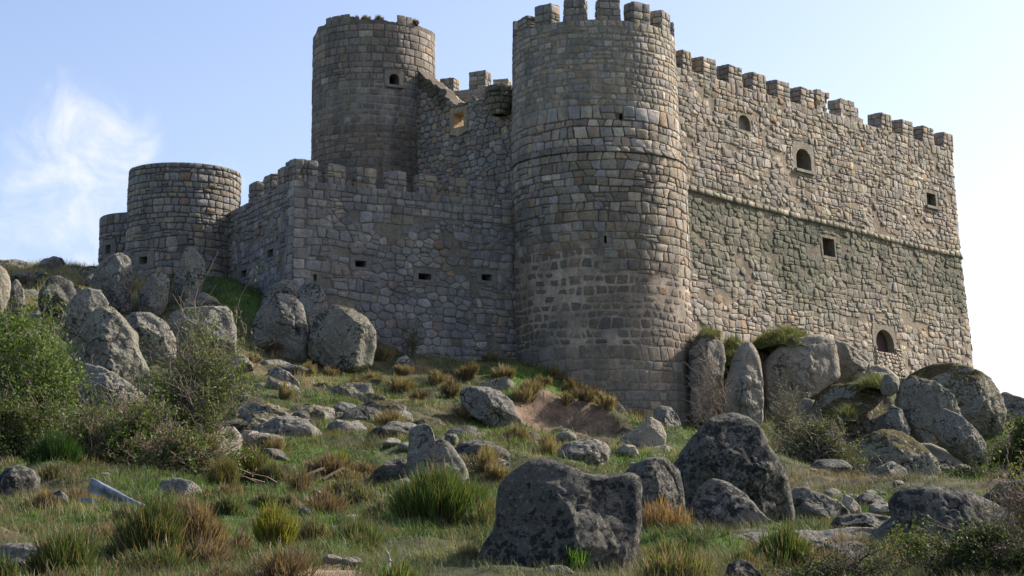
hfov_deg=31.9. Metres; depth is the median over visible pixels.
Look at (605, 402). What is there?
grass tussock
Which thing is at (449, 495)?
grass tuft
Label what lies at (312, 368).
grass tussock
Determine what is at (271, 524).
broom bush
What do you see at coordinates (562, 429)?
ledge rock
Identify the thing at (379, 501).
shrub
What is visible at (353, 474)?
grass tussock
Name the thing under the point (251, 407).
ledge rock
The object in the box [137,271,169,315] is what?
boulder
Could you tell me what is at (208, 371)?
hawthorn
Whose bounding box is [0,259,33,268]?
boulder
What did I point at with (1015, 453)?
leafy shrub
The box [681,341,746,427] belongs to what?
thorn shrub
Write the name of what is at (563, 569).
stone
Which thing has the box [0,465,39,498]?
boulder
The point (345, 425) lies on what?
ledge rock
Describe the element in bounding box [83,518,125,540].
shrub
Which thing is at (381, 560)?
foreground grass
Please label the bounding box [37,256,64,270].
ledge rock
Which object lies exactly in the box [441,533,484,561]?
shrub
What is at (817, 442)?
thorn shrub
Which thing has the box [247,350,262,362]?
grass tussock
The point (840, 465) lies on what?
ledge rock
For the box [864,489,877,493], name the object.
stone
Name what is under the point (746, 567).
boulder
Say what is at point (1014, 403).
boulder
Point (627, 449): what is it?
stone
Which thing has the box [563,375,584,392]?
heather clump
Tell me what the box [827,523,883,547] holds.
shrub
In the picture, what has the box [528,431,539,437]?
stone
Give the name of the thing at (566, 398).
heather clump
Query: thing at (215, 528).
broom bush
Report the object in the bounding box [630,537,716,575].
tussock
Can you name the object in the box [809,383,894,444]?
boulder
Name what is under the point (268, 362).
ledge rock
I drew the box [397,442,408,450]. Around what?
stone
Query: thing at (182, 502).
shrub
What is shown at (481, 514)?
broom bush
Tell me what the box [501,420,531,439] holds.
grass tussock
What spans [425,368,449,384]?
grass tussock
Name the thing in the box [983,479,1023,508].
boulder
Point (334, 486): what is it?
shrub
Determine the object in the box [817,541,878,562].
boulder
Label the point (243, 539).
shrub
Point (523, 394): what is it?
grass tussock
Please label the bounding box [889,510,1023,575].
bramble
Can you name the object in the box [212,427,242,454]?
boulder
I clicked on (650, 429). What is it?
boulder
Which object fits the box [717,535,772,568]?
shrub
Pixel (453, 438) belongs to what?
stone
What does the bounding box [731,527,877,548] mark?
boulder
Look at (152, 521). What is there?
broom bush
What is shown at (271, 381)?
ledge rock
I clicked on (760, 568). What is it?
shrub
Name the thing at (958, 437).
boulder
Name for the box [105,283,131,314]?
boulder
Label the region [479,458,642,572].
boulder
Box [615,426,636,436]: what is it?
ledge rock
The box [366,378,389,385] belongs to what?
ledge rock
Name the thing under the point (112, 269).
boulder
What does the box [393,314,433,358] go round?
leafy shrub
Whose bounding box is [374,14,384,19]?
parapet shrub
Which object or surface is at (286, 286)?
boulder
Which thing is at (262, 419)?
ledge rock
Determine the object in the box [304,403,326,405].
ledge rock
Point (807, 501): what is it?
boulder
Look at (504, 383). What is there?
ledge rock
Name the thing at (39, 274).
ledge rock
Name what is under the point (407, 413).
ledge rock
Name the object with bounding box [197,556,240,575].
shrub
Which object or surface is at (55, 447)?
grass tuft
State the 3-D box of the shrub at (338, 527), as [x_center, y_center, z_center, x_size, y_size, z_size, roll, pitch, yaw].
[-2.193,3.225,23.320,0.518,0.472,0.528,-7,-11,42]
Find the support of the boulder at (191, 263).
on the ground at (582, 417)
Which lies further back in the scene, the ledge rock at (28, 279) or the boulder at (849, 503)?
the ledge rock at (28, 279)
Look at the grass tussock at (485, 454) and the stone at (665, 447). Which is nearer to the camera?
the grass tussock at (485, 454)
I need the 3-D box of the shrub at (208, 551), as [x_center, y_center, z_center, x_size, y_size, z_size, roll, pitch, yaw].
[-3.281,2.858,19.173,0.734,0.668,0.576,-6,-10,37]
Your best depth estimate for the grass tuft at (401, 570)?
15.28 m
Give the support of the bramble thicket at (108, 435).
on the ground at (582, 417)
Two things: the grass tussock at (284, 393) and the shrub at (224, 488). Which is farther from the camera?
the grass tussock at (284, 393)
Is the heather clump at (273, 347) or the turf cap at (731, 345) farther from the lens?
the turf cap at (731, 345)
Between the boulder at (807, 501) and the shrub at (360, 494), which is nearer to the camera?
the shrub at (360, 494)
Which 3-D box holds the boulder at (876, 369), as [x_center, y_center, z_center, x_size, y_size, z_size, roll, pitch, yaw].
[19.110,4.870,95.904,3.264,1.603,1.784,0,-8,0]
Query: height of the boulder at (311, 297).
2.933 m
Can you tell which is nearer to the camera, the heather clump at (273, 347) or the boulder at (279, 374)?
the boulder at (279, 374)
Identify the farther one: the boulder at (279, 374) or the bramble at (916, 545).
the boulder at (279, 374)
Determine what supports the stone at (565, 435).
on the ground at (582, 417)
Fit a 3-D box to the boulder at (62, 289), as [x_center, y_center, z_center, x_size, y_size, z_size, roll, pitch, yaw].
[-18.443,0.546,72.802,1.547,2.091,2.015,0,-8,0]
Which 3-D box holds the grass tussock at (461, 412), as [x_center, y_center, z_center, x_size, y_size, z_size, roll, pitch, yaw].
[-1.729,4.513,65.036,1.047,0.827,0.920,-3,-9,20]
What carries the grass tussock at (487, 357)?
on the ground at (582, 417)
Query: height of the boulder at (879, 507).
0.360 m
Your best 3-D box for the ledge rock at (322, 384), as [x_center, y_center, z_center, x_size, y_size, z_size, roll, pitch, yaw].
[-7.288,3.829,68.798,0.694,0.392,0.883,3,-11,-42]
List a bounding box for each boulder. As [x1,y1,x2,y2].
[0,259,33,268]
[0,266,10,311]
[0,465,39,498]
[0,542,38,569]
[7,279,25,314]
[38,275,76,325]
[48,490,68,502]
[60,288,108,341]
[66,306,154,395]
[77,363,147,406]
[91,253,133,295]
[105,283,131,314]
[125,312,176,366]
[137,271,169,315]
[157,478,202,496]
[167,306,236,354]
[169,245,205,302]
[182,292,222,307]
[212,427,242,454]
[230,353,253,371]
[241,430,258,440]
[251,293,308,360]
[260,279,299,305]
[268,367,299,386]
[296,282,327,340]
[310,304,376,372]
[362,400,406,413]
[369,457,406,484]
[395,355,413,368]
[404,423,469,483]
[460,386,523,426]
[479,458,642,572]
[611,403,626,416]
[624,457,686,529]
[626,417,666,445]
[654,405,681,429]
[674,412,794,523]
[688,334,725,423]
[688,478,779,528]
[723,348,769,382]
[724,342,763,424]
[724,558,761,575]
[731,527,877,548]
[761,334,839,412]
[790,398,814,431]
[791,486,849,522]
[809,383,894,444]
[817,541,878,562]
[830,512,889,528]
[832,339,870,383]
[842,494,860,513]
[847,429,940,475]
[858,364,898,381]
[865,485,1023,547]
[868,501,889,515]
[871,461,907,476]
[880,373,898,396]
[883,405,909,435]
[894,375,961,446]
[908,362,1006,436]
[921,443,972,473]
[931,408,985,467]
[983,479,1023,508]
[1001,392,1023,422]
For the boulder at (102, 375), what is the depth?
58.03 m
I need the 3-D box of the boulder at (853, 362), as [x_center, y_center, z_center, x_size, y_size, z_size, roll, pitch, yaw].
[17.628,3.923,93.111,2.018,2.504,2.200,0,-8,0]
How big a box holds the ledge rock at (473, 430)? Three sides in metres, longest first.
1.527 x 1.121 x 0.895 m
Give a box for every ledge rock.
[9,272,38,287]
[24,289,38,298]
[25,310,40,316]
[34,271,46,280]
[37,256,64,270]
[74,285,87,292]
[79,266,96,275]
[83,274,92,287]
[207,272,222,277]
[223,421,257,433]
[235,401,285,417]
[237,396,268,409]
[239,409,292,419]
[243,392,259,397]
[243,433,285,451]
[244,413,278,426]
[251,413,271,421]
[252,416,321,436]
[255,382,265,388]
[258,448,288,461]
[260,359,289,365]
[265,376,298,391]
[266,364,309,375]
[291,404,335,419]
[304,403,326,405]
[313,382,332,387]
[325,419,367,432]
[328,382,373,398]
[333,402,355,411]
[342,405,386,421]
[345,419,375,429]
[359,393,385,402]
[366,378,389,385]
[371,426,408,436]
[384,421,416,430]
[393,411,413,421]
[413,417,444,427]
[444,425,480,439]
[454,440,510,462]
[477,376,514,391]
[552,428,576,432]
[557,439,610,466]
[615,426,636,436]
[616,432,646,448]
[648,445,671,449]
[809,459,851,474]
[854,493,884,506]
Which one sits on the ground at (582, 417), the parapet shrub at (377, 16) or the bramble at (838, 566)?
the bramble at (838, 566)
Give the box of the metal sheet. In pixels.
[78,478,141,505]
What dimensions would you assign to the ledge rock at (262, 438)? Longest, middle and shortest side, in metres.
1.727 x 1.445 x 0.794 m
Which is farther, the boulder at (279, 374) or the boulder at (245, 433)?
the boulder at (279, 374)
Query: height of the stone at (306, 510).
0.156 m
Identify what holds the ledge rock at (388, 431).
on the ground at (582, 417)
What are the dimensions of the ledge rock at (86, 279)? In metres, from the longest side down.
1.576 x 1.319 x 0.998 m
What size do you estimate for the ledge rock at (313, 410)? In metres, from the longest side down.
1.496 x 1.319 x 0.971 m
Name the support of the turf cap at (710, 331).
on the boulder at (706, 340)
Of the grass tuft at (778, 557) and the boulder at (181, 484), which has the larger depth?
the boulder at (181, 484)
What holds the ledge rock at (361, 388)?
on the ground at (582, 417)
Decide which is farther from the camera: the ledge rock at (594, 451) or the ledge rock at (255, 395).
the ledge rock at (255, 395)
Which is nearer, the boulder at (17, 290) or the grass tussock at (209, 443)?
the grass tussock at (209, 443)
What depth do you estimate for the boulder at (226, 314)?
73.15 m
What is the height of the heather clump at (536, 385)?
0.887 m
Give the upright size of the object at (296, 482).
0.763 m
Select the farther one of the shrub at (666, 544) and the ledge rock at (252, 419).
the ledge rock at (252, 419)
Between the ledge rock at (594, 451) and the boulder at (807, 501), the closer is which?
the boulder at (807, 501)
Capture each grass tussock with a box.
[192,430,224,451]
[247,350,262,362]
[260,433,293,454]
[278,380,296,400]
[299,359,317,376]
[334,466,362,482]
[361,368,384,379]
[370,406,406,425]
[374,344,396,361]
[381,371,416,391]
[392,363,414,374]
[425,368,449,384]
[450,403,473,419]
[461,442,505,471]
[480,350,498,361]
[483,459,510,480]
[490,362,517,378]
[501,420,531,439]
[508,381,537,407]
[533,428,565,455]
[534,372,553,385]
[543,364,567,381]
[566,539,591,570]
[593,388,619,409]
[630,408,645,419]
[641,492,693,531]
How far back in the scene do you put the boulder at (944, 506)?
22.14 m
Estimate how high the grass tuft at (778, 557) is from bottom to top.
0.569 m
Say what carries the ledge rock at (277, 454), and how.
on the ground at (582, 417)
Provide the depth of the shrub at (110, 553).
19.11 m
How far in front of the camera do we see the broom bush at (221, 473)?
35.68 m
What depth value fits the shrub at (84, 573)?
16.55 m
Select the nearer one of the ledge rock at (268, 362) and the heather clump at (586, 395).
the heather clump at (586, 395)
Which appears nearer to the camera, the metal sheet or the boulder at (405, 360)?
the metal sheet
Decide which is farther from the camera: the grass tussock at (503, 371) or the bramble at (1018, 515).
the grass tussock at (503, 371)
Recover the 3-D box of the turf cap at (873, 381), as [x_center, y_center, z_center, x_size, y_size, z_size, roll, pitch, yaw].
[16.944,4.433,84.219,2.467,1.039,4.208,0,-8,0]
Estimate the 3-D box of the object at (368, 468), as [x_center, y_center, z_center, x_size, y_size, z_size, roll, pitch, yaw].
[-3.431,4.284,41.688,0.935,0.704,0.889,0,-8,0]
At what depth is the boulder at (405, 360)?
82.18 m
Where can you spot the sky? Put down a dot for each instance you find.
(92, 92)
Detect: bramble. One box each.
[758,531,934,575]
[882,521,975,574]
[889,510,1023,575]
[931,426,1023,556]
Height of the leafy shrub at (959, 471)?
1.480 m
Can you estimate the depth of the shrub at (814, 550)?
18.60 m
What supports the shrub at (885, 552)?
on the ground at (582, 417)
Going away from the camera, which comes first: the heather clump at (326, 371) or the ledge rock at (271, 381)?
the ledge rock at (271, 381)
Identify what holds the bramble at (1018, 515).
on the ground at (582, 417)
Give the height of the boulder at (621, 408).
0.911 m
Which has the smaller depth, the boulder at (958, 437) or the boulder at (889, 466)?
the boulder at (889, 466)
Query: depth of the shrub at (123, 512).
25.35 m
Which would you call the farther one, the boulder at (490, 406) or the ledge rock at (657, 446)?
the boulder at (490, 406)
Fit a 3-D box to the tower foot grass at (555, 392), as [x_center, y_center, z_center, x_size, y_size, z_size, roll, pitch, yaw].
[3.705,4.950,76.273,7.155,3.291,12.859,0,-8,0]
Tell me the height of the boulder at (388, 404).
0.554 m
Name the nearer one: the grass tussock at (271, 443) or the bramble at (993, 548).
the bramble at (993, 548)
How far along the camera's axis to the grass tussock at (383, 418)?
53.87 m
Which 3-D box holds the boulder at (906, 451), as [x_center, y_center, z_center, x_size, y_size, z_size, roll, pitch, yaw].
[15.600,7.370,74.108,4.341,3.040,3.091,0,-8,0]
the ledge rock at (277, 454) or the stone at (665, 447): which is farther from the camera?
the stone at (665, 447)
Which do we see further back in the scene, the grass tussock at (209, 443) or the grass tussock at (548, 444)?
the grass tussock at (548, 444)
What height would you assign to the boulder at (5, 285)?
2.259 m
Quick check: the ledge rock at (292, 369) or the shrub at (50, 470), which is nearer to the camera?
the shrub at (50, 470)
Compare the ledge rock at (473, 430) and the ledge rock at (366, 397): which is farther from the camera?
the ledge rock at (366, 397)
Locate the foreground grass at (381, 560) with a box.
[0,526,1023,575]
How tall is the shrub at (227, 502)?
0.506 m
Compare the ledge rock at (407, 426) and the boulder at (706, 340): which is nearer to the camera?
the ledge rock at (407, 426)
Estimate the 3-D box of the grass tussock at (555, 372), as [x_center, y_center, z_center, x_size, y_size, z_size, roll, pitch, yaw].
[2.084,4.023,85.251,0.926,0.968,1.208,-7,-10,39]
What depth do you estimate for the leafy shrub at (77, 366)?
47.02 m
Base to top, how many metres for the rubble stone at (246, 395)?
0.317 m
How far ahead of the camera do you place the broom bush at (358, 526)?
21.72 m
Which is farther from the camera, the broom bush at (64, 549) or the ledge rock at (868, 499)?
the ledge rock at (868, 499)
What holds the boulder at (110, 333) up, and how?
on the ground at (582, 417)
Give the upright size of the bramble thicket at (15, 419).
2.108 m
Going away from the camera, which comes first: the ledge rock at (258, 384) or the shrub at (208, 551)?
the shrub at (208, 551)
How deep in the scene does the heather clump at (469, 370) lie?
81.06 m
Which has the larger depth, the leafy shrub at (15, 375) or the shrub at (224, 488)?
the leafy shrub at (15, 375)
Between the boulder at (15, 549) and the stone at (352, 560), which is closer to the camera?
the stone at (352, 560)
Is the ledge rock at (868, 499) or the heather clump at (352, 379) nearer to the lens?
the ledge rock at (868, 499)
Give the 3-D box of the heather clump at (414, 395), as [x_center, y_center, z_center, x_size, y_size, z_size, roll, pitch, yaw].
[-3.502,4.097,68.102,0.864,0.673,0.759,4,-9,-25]
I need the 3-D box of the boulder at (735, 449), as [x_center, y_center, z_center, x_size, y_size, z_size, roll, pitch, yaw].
[3.704,3.139,30.068,2.020,2.070,1.918,0,-8,0]
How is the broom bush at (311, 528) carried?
on the ground at (582, 417)
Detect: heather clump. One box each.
[264,334,283,352]
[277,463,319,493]
[321,365,340,376]
[343,371,366,382]
[408,388,430,400]
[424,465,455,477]
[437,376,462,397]
[453,357,479,379]
[519,377,543,394]
[559,391,574,406]
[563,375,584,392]
[570,382,601,402]
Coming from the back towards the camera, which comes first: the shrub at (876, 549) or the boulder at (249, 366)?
the boulder at (249, 366)
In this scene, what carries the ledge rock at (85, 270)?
on the ground at (582, 417)
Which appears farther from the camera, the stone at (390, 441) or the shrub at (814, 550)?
the stone at (390, 441)
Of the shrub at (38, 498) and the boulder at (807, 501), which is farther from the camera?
the boulder at (807, 501)
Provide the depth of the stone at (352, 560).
17.36 m
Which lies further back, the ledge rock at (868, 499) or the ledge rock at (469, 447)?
the ledge rock at (469, 447)
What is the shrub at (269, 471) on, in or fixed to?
on the ground at (582, 417)
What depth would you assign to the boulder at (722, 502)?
26.55 m
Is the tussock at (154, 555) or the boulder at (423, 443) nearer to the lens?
the tussock at (154, 555)
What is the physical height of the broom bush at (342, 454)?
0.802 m
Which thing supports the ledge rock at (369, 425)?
on the ground at (582, 417)
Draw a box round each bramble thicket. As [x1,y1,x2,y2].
[0,384,122,464]
[31,372,225,470]
[89,407,276,482]
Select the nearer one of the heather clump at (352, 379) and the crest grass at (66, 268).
the heather clump at (352, 379)
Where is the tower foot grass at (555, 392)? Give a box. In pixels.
[515,380,663,426]
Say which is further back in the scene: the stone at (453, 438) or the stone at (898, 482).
the stone at (898, 482)
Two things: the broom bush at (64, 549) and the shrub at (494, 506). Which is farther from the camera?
the shrub at (494, 506)
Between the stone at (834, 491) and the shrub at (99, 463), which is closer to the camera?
the shrub at (99, 463)
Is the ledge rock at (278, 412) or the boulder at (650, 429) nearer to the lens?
the ledge rock at (278, 412)
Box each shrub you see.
[0,272,107,457]
[0,559,89,575]
[1,300,93,435]
[21,486,61,509]
[36,460,62,480]
[42,516,113,548]
[57,548,135,575]
[61,482,106,502]
[78,451,100,466]
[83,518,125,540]
[89,453,116,468]
[103,537,135,561]
[109,498,146,522]
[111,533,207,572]
[169,489,210,515]
[171,526,240,566]
[172,561,214,575]
[188,483,221,500]
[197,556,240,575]
[201,479,251,499]
[205,493,245,515]
[223,527,254,551]
[242,455,295,482]
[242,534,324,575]
[245,488,280,506]
[274,488,311,509]
[289,479,353,514]
[291,544,324,564]
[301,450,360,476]
[323,473,373,496]
[327,517,346,538]
[335,528,381,554]
[340,486,379,505]
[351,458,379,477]
[361,15,370,19]
[364,493,395,515]
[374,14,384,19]
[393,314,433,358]
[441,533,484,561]
[481,491,495,515]
[641,536,694,553]
[642,534,701,557]
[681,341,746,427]
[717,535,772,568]
[729,548,780,574]
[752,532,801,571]
[753,553,775,575]
[761,368,817,453]
[765,403,882,476]
[793,536,849,568]
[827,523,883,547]
[860,526,935,561]
[866,547,900,568]
[928,457,1022,479]
[976,409,1023,473]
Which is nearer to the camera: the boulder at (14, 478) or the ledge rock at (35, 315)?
the boulder at (14, 478)
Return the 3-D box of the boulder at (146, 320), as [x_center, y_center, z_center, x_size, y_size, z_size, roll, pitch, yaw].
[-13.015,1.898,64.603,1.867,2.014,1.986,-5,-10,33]
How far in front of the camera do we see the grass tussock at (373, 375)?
77.19 m
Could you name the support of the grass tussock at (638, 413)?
on the ground at (582, 417)
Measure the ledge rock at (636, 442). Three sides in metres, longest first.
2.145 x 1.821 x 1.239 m
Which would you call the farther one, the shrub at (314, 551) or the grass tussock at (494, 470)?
the grass tussock at (494, 470)
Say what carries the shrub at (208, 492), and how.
on the ground at (582, 417)
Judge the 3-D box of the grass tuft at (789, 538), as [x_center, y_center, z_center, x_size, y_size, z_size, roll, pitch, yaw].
[2.825,2.739,18.743,0.777,0.780,0.724,0,-8,0]
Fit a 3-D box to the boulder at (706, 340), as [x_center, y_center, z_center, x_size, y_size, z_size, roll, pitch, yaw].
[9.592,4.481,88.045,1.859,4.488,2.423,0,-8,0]
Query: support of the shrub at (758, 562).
on the ground at (582, 417)
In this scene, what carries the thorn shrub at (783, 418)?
on the ground at (582, 417)
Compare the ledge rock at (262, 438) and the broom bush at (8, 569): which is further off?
the ledge rock at (262, 438)
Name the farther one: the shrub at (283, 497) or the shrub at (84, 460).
the shrub at (84, 460)
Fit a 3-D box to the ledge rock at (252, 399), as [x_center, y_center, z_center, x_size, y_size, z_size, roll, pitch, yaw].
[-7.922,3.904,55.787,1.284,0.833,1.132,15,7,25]
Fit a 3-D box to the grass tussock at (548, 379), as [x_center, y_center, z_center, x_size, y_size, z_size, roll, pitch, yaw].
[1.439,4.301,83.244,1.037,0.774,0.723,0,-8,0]
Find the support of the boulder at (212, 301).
on the ground at (582, 417)
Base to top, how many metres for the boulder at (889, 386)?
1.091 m
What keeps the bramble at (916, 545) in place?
on the ground at (582, 417)
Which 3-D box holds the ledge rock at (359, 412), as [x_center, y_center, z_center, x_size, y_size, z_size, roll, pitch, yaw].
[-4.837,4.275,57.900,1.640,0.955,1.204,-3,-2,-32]
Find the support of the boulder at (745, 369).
on the ground at (582, 417)
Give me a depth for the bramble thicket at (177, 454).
38.75 m
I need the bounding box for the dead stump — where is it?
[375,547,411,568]
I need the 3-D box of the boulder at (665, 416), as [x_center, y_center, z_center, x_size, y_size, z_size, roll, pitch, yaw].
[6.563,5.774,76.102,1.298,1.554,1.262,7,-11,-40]
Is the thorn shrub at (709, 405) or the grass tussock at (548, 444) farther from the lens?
the thorn shrub at (709, 405)
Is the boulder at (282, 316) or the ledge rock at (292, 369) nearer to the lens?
the ledge rock at (292, 369)
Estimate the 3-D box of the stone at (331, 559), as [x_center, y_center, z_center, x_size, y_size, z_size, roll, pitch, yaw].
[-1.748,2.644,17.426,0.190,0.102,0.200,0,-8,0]
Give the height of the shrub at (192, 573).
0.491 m
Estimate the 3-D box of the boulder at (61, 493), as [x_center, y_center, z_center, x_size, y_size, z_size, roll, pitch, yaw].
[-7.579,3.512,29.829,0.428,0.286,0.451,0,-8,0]
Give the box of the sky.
[0,0,1023,397]
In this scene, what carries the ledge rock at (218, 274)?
on the ground at (582, 417)
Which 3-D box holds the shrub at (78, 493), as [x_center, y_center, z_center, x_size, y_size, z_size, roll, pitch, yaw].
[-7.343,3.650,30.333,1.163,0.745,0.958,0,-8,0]
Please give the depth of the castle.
91.36 m
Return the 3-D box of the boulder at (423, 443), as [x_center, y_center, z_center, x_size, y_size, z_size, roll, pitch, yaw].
[-1.694,3.819,40.028,1.498,1.563,1.285,3,-9,-21]
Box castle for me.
[98,0,974,426]
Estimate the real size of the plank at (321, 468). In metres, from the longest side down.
0.678 x 0.090 x 0.055 m
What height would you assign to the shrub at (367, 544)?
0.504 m
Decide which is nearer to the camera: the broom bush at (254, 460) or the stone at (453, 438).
the broom bush at (254, 460)
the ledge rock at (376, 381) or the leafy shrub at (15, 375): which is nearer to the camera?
the leafy shrub at (15, 375)
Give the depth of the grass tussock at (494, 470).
41.20 m
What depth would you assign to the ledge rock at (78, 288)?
86.68 m
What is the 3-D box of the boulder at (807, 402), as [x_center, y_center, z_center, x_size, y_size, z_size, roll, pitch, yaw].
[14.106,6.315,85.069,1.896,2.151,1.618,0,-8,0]
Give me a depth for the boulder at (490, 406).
64.47 m
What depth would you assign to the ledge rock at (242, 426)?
50.55 m
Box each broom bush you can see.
[0,551,25,575]
[17,523,103,575]
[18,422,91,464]
[106,484,204,560]
[175,492,235,549]
[198,453,243,487]
[236,438,272,480]
[248,498,302,547]
[291,510,334,544]
[327,513,387,547]
[334,446,355,465]
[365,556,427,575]
[462,492,494,529]
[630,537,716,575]
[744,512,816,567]
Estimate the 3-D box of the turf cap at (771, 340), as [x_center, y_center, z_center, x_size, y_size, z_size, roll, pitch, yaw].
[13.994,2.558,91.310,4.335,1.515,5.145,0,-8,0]
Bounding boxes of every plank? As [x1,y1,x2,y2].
[305,467,323,475]
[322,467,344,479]
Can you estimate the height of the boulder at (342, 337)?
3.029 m
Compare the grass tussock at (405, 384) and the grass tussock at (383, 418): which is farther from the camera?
the grass tussock at (405, 384)
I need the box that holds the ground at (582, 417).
[0,267,1020,575]
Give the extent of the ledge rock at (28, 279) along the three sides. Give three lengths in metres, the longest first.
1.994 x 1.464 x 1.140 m
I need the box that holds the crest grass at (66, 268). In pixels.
[0,256,157,312]
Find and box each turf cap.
[694,322,723,339]
[721,333,760,366]
[750,323,818,352]
[830,401,862,423]
[852,372,884,390]
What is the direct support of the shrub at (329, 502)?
on the ground at (582, 417)
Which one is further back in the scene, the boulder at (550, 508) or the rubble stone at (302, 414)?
the rubble stone at (302, 414)
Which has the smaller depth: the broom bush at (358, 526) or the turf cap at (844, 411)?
the broom bush at (358, 526)
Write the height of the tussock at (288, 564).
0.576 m
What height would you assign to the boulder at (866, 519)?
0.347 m
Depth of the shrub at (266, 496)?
28.64 m
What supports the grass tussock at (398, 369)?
on the ground at (582, 417)
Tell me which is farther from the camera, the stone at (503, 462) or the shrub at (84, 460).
the stone at (503, 462)
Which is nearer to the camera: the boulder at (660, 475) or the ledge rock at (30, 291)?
the boulder at (660, 475)
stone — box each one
[233,393,248,401]
[292,411,308,417]
[299,508,311,515]
[323,554,341,564]
[340,557,362,565]
[382,438,400,447]
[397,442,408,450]
[444,433,458,444]
[494,458,505,467]
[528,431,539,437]
[543,565,572,573]
[556,431,576,442]
[616,444,638,457]
[659,445,669,450]
[823,488,842,498]
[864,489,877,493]
[893,480,903,486]
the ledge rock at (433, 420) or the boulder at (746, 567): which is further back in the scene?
the ledge rock at (433, 420)
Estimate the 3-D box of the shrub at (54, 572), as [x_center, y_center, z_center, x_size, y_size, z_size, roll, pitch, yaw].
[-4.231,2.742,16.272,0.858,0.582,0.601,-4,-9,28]
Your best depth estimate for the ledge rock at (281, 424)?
49.06 m
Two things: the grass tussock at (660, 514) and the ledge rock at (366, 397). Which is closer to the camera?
the grass tussock at (660, 514)
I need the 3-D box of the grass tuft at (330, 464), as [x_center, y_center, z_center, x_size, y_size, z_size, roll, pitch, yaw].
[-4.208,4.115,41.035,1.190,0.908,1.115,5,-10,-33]
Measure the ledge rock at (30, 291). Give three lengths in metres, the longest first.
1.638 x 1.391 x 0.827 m
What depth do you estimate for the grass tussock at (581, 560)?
17.84 m
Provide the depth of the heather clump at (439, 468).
38.78 m
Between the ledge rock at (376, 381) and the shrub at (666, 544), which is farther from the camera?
the ledge rock at (376, 381)
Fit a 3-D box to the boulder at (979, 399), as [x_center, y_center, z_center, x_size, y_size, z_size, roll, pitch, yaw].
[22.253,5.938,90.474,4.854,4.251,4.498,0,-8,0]
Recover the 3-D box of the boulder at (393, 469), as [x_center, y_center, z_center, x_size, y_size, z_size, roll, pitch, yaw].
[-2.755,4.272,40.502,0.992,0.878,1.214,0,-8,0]
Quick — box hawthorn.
[110,259,279,449]
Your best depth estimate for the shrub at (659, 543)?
21.30 m
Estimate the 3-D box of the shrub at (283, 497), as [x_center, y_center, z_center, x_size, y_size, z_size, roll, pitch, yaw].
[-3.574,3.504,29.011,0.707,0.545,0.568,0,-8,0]
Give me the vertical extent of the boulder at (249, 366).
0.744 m
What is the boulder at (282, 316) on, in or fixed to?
on the ground at (582, 417)
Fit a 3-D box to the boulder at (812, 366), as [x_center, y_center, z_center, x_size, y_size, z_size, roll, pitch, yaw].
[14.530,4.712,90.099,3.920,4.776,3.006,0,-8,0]
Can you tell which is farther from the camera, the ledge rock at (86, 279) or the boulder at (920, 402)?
the ledge rock at (86, 279)
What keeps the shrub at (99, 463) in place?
on the ground at (582, 417)
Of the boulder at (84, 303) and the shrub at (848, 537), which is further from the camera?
the boulder at (84, 303)
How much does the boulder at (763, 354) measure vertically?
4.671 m
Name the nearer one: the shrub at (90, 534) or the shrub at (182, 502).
the shrub at (90, 534)
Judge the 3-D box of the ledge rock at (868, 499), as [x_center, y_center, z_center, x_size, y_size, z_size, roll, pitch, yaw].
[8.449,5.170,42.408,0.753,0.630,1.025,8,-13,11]
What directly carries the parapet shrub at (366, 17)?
on the castle
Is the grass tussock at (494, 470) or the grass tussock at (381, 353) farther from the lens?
the grass tussock at (381, 353)
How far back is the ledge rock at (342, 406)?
59.66 m

